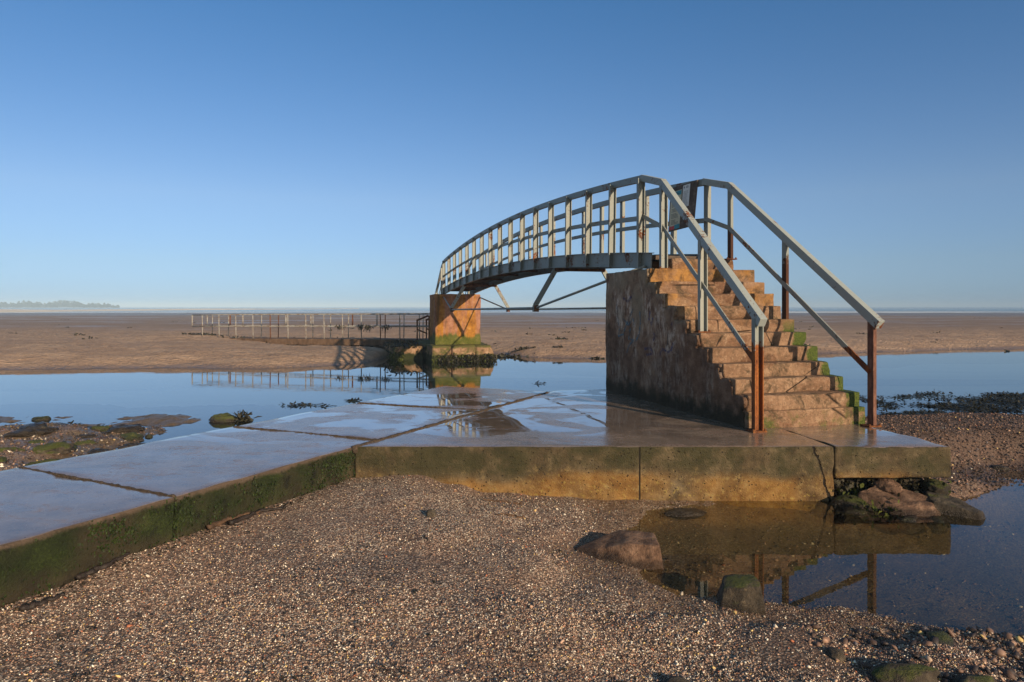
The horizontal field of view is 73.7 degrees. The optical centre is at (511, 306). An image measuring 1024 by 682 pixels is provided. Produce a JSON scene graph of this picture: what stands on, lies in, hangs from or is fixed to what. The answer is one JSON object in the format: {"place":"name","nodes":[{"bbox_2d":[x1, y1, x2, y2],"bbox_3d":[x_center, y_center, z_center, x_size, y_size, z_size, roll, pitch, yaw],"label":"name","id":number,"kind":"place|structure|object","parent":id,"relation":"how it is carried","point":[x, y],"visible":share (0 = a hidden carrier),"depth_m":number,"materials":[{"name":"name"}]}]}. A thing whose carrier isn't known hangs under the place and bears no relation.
{"place":"outdoors","nodes":[
{"label":"outdoors","id":0,"kind":"place"},
{"bbox_2d":[0,308,358,312],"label":"sand spit","id":1,"kind":"structure","parent":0,"point":[14,310],"depth_m":372.02,"materials":[{"name":"brown sand"}]},
{"bbox_2d":[0,413,1023,681],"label":"gravel beach","id":2,"kind":"structure","parent":0,"point":[920,555],"depth_m":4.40,"materials":[{"name":"brown gravel"}]},
{"bbox_2d":[0,456,6,462],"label":"rock","id":3,"kind":"object","parent":2,"relation":"on","point":[3,459],"visible":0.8,"depth_m":7.89,"materials":[{"name":"green stone"}]},
{"bbox_2d":[0,447,26,452],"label":"rock","id":4,"kind":"object","parent":2,"relation":"on","point":[9,449],"visible":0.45,"depth_m":8.49,"materials":[{"name":"green stone"}]},
{"bbox_2d":[3,425,58,436],"bbox_3d":[-7.025,1.876,9.982,0.683,0.229,0.428,0,0,-36],"label":"rock","id":5,"kind":"object","parent":2,"relation":"on","point":[31,431],"visible":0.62,"depth_m":9.88,"materials":[{"name":"stone"}]},
{"bbox_2d":[19,421,46,428],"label":"rock","id":6,"kind":"object","parent":2,"relation":"on","point":[42,423],"visible":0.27,"depth_m":10.51,"materials":[{"name":"grey stone"}]},
{"bbox_2d":[28,439,44,443],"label":"rock","id":7,"kind":"object","parent":2,"relation":"on","point":[36,441],"visible":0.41,"depth_m":9.28,"materials":[{"name":"stone"}]},
{"bbox_2d":[31,416,50,420],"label":"rock","id":8,"kind":"object","parent":2,"relation":"on","point":[41,418],"visible":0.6,"depth_m":12.00,"materials":[{"name":"stone"}]},
{"bbox_2d":[18,593,64,611],"bbox_3d":[-2.620,1.652,3.816,0.048,0.054,0.241,0,0,28],"label":"driftwood stick","id":9,"kind":"object","parent":2,"relation":"on","point":[33,604],"visible":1,"depth_m":3.78,"materials":[{"name":"wood"}]},
{"bbox_2d":[25,459,59,465],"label":"rock","id":10,"kind":"object","parent":2,"relation":"on","point":[41,461],"visible":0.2,"depth_m":8.01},
{"bbox_2d":[30,441,76,454],"bbox_3d":[-5.853,1.835,8.704,0.349,0.205,0.622,0,0,39],"label":"rock","id":11,"kind":"object","parent":2,"relation":"on","point":[62,447],"visible":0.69,"depth_m":8.64,"materials":[{"name":"green stone"}]},
{"bbox_2d":[0,422,165,470],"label":"pebbles","id":12,"kind":"object","parent":2,"relation":"on","point":[48,440],"visible":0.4,"depth_m":9.70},
{"bbox_2d":[74,440,97,445],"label":"rock","id":13,"kind":"object","parent":2,"relation":"on","point":[81,443],"visible":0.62,"depth_m":9.55,"materials":[{"name":"stone"}]},
{"bbox_2d":[76,434,97,438],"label":"rock","id":14,"kind":"object","parent":2,"relation":"on","point":[83,436],"visible":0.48,"depth_m":10.15,"materials":[{"name":"grey stone"}]},
{"bbox_2d":[0,466,179,605],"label":"causeway slab","id":15,"kind":"structure","parent":2,"relation":"on","point":[57,530],"depth_m":4.35,"materials":[{"name":"concrete"}]},
{"bbox_2d":[87,448,109,453],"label":"rock","id":16,"kind":"object","parent":2,"relation":"on","point":[96,450],"visible":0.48,"depth_m":9.23,"materials":[{"name":"grey stone"}]},
{"bbox_2d":[90,426,110,432],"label":"rock","id":17,"kind":"object","parent":2,"relation":"on","point":[101,429],"visible":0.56,"depth_m":10.80,"materials":[{"name":"green stone"}]},
{"bbox_2d":[74,552,129,579],"bbox_3d":[-2.544,1.627,4.308,0.073,0.079,0.417,0,0,23],"label":"driftwood stick","id":18,"kind":"object","parent":2,"relation":"on","point":[85,574],"visible":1,"depth_m":4.22,"materials":[{"name":"wood"}]},
{"bbox_2d":[104,424,145,432],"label":"rock","id":19,"kind":"object","parent":2,"relation":"on","point":[121,428],"visible":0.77,"depth_m":10.68,"materials":[{"name":"grey stone"}]},
{"bbox_2d":[118,432,143,441],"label":"rock","id":20,"kind":"object","parent":2,"relation":"on","point":[131,436],"visible":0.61,"depth_m":10.21,"materials":[{"name":"green stone"}]},
{"bbox_2d":[118,443,144,448],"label":"rock","id":21,"kind":"object","parent":2,"relation":"on","point":[128,445],"visible":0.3,"depth_m":9.62,"materials":[{"name":"grey stone"}]},
{"bbox_2d":[24,426,375,537],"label":"causeway slab","id":22,"kind":"structure","parent":2,"relation":"on","point":[207,478],"depth_m":5.75,"materials":[{"name":"concrete"}]},
{"bbox_2d":[209,413,235,422],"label":"rock","id":23,"kind":"object","parent":2,"relation":"on","point":[222,418],"visible":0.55,"depth_m":11.82,"materials":[{"name":"green stone"}]},
{"bbox_2d":[227,410,261,421],"bbox_3d":[-4.667,1.986,11.935,0.566,0.387,0.434,0,0,0],"label":"seaweed clump","id":24,"kind":"object","parent":23,"relation":"attached to","point":[241,418],"visible":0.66,"depth_m":11.89,"materials":[{"name":"green plant"}]},
{"bbox_2d":[206,511,259,529],"bbox_3d":[-2.104,1.604,5.157,0.088,0.051,0.495,0,0,27],"label":"driftwood stick","id":25,"kind":"object","parent":2,"relation":"on","point":[215,524],"visible":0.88,"depth_m":5.06,"materials":[{"name":"wood"}]},
{"bbox_2d":[228,506,285,525],"bbox_3d":[-1.978,1.606,5.261,0.118,0.051,0.503,0,0,33],"label":"driftwood stick","id":26,"kind":"object","parent":2,"relation":"on","point":[241,518],"visible":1,"depth_m":5.23,"materials":[{"name":"brown wood"}]},
{"bbox_2d":[240,402,482,438],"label":"causeway slab","id":27,"kind":"structure","parent":2,"relation":"on","point":[371,420],"depth_m":7.99,"materials":[{"name":"concrete"}]},
{"bbox_2d":[0,479,727,681],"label":"weed scraps","id":28,"kind":"object","parent":2,"relation":"on","point":[413,591],"visible":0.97,"depth_m":3.68,"materials":[{"name":"brown plant"}]},
{"bbox_2d":[426,509,435,516],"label":"rock","id":29,"kind":"object","parent":2,"relation":"on","point":[430,512],"visible":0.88,"depth_m":5.30,"materials":[{"name":"stone"}]},
{"bbox_2d":[364,386,548,408],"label":"causeway slab","id":30,"kind":"structure","parent":2,"relation":"on","point":[463,397],"depth_m":9.92,"materials":[{"name":"concrete"}]},
{"bbox_2d":[483,499,521,504],"bbox_3d":[-0.084,1.715,6.001,0.351,0.059,0.039,0,0,0],"label":"driftwood stick","id":31,"kind":"object","parent":2,"relation":"on","point":[517,503],"visible":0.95,"depth_m":6.00,"materials":[{"name":"brown wood"}]},
{"bbox_2d":[496,513,523,517],"bbox_3d":[-0.014,1.721,5.613,0.230,0.043,0.044,0,0,6],"label":"driftwood stick","id":32,"kind":"object","parent":2,"relation":"on","point":[515,515],"visible":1,"depth_m":5.61,"materials":[{"name":"brown wood"}]},
{"bbox_2d":[0,484,1023,681],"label":"beach shells","id":33,"kind":"object","parent":2,"relation":"on","point":[200,670],"visible":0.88,"depth_m":3.57},
{"bbox_2d":[575,530,664,573],"bbox_3d":[0.814,1.794,5.019,0.735,0.248,0.464,0,0,31],"label":"rock","id":34,"kind":"object","parent":2,"relation":"on","point":[639,549],"visible":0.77,"depth_m":4.87,"materials":[{"name":"red stone"}]},
{"bbox_2d":[351,389,950,513],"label":"concrete platform","id":35,"kind":"structure","parent":2,"relation":"on","point":[602,444],"depth_m":6.42,"materials":[{"name":"grey concrete"}]},
{"bbox_2d":[605,258,864,428],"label":"stepped block","id":36,"kind":"structure","parent":35,"relation":"on","point":[659,350],"depth_m":8.66,"materials":[{"name":"concrete"}]},
{"bbox_2d":[640,175,766,432],"bbox_3d":[2.327,-0.329,8.675,0.227,3.297,3.307,0,0,-10],"label":"stair railing","id":37,"kind":"object","parent":36,"relation":"attached to","point":[706,249],"visible":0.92,"depth_m":8.22,"materials":[{"name":"metal"}]},
{"bbox_2d":[702,178,884,427],"bbox_3d":[3.535,-0.329,8.992,0.239,3.297,3.375,0,0,-17],"label":"stair railing","id":38,"kind":"object","parent":36,"relation":"attached to","point":[874,319],"visible":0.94,"depth_m":8.50,"materials":[{"name":"metal"}]},
{"bbox_2d":[834,477,930,496],"bbox_3d":[3.507,1.747,6.558,1.230,0.490,0.327,0,0,0],"label":"hanging weed","id":39,"kind":"object","parent":35,"relation":"hanging from","point":[915,485],"visible":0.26,"depth_m":6.54,"materials":[{"name":"green plant"}]},
{"bbox_2d":[662,676,688,681],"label":"rock","id":40,"kind":"object","parent":2,"relation":"on","point":[676,679],"visible":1,"depth_m":3.12,"materials":[{"name":"grey stone"}]},
{"bbox_2d":[662,508,707,520],"bbox_3d":[1.530,1.842,6.040,0.425,0.110,0.248,0,0,0],"label":"rock","id":41,"kind":"object","parent":2,"relation":"on","point":[675,514],"visible":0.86,"depth_m":5.97,"materials":[{"name":"grey stone"}]},
{"bbox_2d":[716,574,765,614],"bbox_3d":[1.384,1.778,4.181,0.268,0.237,0.346,0,0,0],"label":"rock","id":42,"kind":"object","parent":2,"relation":"on","point":[739,592],"visible":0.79,"depth_m":4.09,"materials":[{"name":"grey stone"}]},
{"bbox_2d":[639,507,1023,633],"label":"pool stones","id":43,"kind":"object","parent":2,"relation":"on","point":[846,591],"visible":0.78,"depth_m":4.93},
{"bbox_2d":[826,647,845,661],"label":"rock","id":44,"kind":"object","parent":2,"relation":"on","point":[833,653],"visible":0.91,"depth_m":3.40,"materials":[{"name":"grey stone"}]},
{"bbox_2d":[829,494,878,516],"bbox_3d":[3.154,1.841,6.290,0.415,0.194,0.429,0,0,-45],"label":"rock","id":45,"kind":"object","parent":2,"relation":"on","point":[838,503],"visible":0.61,"depth_m":6.22,"materials":[{"name":"green stone"}]},
{"bbox_2d":[838,506,873,526],"bbox_3d":[3.089,1.896,6.121,0.284,0.190,0.300,0,0,29],"label":"rock","id":46,"kind":"object","parent":2,"relation":"on","point":[854,517],"visible":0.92,"depth_m":6.03,"materials":[{"name":"grey stone"}]},
{"bbox_2d":[837,479,951,523],"bbox_3d":[3.580,1.791,6.247,1.076,0.373,0.678,0,0,0],"label":"green weed","id":47,"kind":"object","parent":2,"relation":"on","point":[855,492],"visible":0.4,"depth_m":6.14,"materials":[{"name":"green plant"}]},
{"bbox_2d":[858,485,940,518],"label":"rock","id":48,"kind":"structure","parent":2,"relation":"on","point":[918,505],"depth_m":6.11,"materials":[{"name":"red stone"}]},
{"bbox_2d":[870,478,902,493],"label":"rock","id":49,"kind":"object","parent":48,"relation":"on","point":[888,485],"visible":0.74,"depth_m":6.38,"materials":[{"name":"red stone"}]},
{"bbox_2d":[785,622,1023,681],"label":"shore stones","id":50,"kind":"object","parent":2,"relation":"on","point":[1009,673],"visible":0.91,"depth_m":3.60,"materials":[{"name":"stone"}]},
{"bbox_2d":[871,663,940,681],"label":"rock","id":51,"kind":"object","parent":2,"relation":"on","point":[898,672],"visible":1,"depth_m":3.17,"materials":[{"name":"green stone"}]},
{"bbox_2d":[892,515,924,534],"bbox_3d":[3.432,1.878,5.883,0.294,0.150,0.241,0,0,0],"label":"rock","id":52,"kind":"object","parent":2,"relation":"on","point":[910,524],"visible":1,"depth_m":5.81,"materials":[{"name":"brown stone"}]},
{"bbox_2d":[926,630,953,646],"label":"rock","id":53,"kind":"object","parent":2,"relation":"on","point":[944,637],"visible":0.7,"depth_m":3.66,"materials":[{"name":"green stone"}]},
{"bbox_2d":[865,412,1023,501],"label":"bank pebbles","id":54,"kind":"object","parent":2,"relation":"on","point":[986,479],"visible":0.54,"depth_m":8.35,"materials":[{"name":"gravel"}]},
{"bbox_2d":[950,675,996,681],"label":"rock","id":55,"kind":"object","parent":2,"relation":"on","point":[972,678],"visible":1,"depth_m":3.13,"materials":[{"name":"green stone"}]},
{"bbox_2d":[991,464,1008,470],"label":"rock","id":56,"kind":"object","parent":2,"relation":"on","point":[1001,467],"visible":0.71,"depth_m":7.65,"materials":[{"name":"grey stone"}]},
{"bbox_2d":[0,348,1023,449],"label":"channel water","id":57,"kind":"structure","parent":0,"point":[107,396],"depth_m":17.71,"materials":[{"name":"blue liquid"}]},
{"bbox_2d":[54,381,544,439],"bbox_3d":[-2.912,1.938,13.952,10.706,0.118,2.432,0,0,-40],"label":"floating seaweed","id":58,"kind":"object","parent":57,"relation":"on","point":[351,399],"visible":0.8,"depth_m":13.73,"materials":[{"name":"plant"}]},
{"bbox_2d":[859,391,1023,414],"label":"floating seaweed","id":59,"kind":"object","parent":57,"relation":"on","point":[969,406],"visible":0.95,"depth_m":13.81,"materials":[{"name":"black plant"}]},
{"bbox_2d":[0,312,1023,368],"bbox_3d":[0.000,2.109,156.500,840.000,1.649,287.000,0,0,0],"label":"sand beach","id":60,"kind":"structure","parent":0,"point":[47,341],"depth_m":35.57,"materials":[{"name":"brown sand"}]},
{"bbox_2d":[192,313,429,345],"bbox_3d":[-8.965,1.287,30.512,11.880,1.998,1.100,0,0,15],"label":"railing","id":61,"kind":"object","parent":60,"relation":"on","point":[348,341],"visible":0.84,"depth_m":29.99,"materials":[{"name":"metal"}]},
{"bbox_2d":[331,324,345,330],"bbox_3d":[-7.510,0.928,29.590,0.641,0.337,0.264,0,0,8],"label":"seaweed clump","id":62,"kind":"object","parent":61,"relation":"hanging from","point":[339,327],"visible":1,"depth_m":29.54,"materials":[{"name":"brown plant"}]},
{"bbox_2d":[362,324,373,332],"bbox_3d":[-6.146,0.900,29.193,0.485,0.505,0.248,0,0,19],"label":"seaweed clump","id":63,"kind":"object","parent":61,"relation":"hanging from","point":[366,328],"visible":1,"depth_m":29.20,"materials":[{"name":"brown plant"}]},
{"bbox_2d":[383,339,424,359],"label":"concrete block","id":64,"kind":"structure","parent":60,"relation":"on","point":[401,350],"depth_m":25.80,"materials":[{"name":"grey concrete"}]},
{"bbox_2d":[416,294,496,361],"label":"bridge pier","id":65,"kind":"structure","parent":60,"relation":"on","point":[455,336],"depth_m":25.15,"materials":[{"name":"stone"}]},
{"bbox_2d":[435,260,445,293],"bbox_3d":[-2.962,-0.119,27.216,0.115,3.297,3.070,0,0,-16],"label":"stair railing","id":66,"kind":"object","parent":65,"relation":"attached to","point":[438,281],"visible":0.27,"depth_m":26.68,"materials":[{"name":"metal"}]},
{"bbox_2d":[462,261,471,293],"bbox_3d":[-1.954,-0.119,27.509,0.115,3.297,3.070,0,0,-16],"label":"stair railing","id":67,"kind":"object","parent":65,"relation":"attached to","point":[470,263],"visible":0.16,"depth_m":26.57,"materials":[{"name":"metal"}]},
{"bbox_2d":[441,175,710,311],"bbox_3d":[0.205,-1.030,18.200,2.010,2.424,16.874,0,0,-16],"label":"footbridge","id":68,"kind":"object","parent":65,"relation":"on","point":[489,274],"visible":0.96,"depth_m":14.12,"materials":[{"name":"grey paint"}]},
{"bbox_2d":[668,180,697,231],"bbox_3d":[2.762,-1.610,11.059,0.024,0.720,0.906,0,0,-16],"label":"notice board","id":69,"kind":"object","parent":68,"relation":"attached to","point":[686,193],"visible":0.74,"depth_m":11.01,"materials":[{"name":"metal"}]},
{"bbox_2d":[15,315,1009,358],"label":"stranded seaweed","id":70,"kind":"object","parent":60,"relation":"on","point":[508,355],"visible":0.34,"depth_m":31.34,"materials":[{"name":"brown plant"}]},
{"bbox_2d":[0,307,1023,312],"bbox_3d":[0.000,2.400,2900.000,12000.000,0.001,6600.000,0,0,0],"label":"sea","id":71,"kind":"structure","parent":0,"point":[791,310],"depth_m":398.65,"materials":[{"name":"blue liquid"}]},
{"bbox_2d":[0,300,119,307],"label":"distant wood","id":72,"kind":"object","parent":71,"relation":"on","point":[64,303],"visible":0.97,"depth_m":851.11,"materials":[{"name":"wood"}]},
{"bbox_2d":[0,0,1023,306],"label":"sky","id":73,"kind":"structure","parent":0,"point":[154,153],"materials":[{"name":"blue"}]},
{"label":"pool water","id":74,"kind":"structure","parent":0,"visible":0},
{"bbox_2d":[920,478,951,494],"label":"rock","id":75,"kind":"object","parent":74,"relation":"on","point":[933,485],"visible":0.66,"depth_m":6.41,"materials":[{"name":"green stone"}]},
{"bbox_2d":[927,516,949,534],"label":"rock","id":76,"kind":"object","parent":74,"relation":"in","point":[936,525],"visible":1,"depth_m":5.78,"materials":[{"name":"brown stone"}]},
{"bbox_2d":[925,491,986,526],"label":"rock","id":77,"kind":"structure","parent":74,"relation":"in","point":[951,509],"depth_m":5.97,"materials":[{"name":"grey stone"}]}
]}

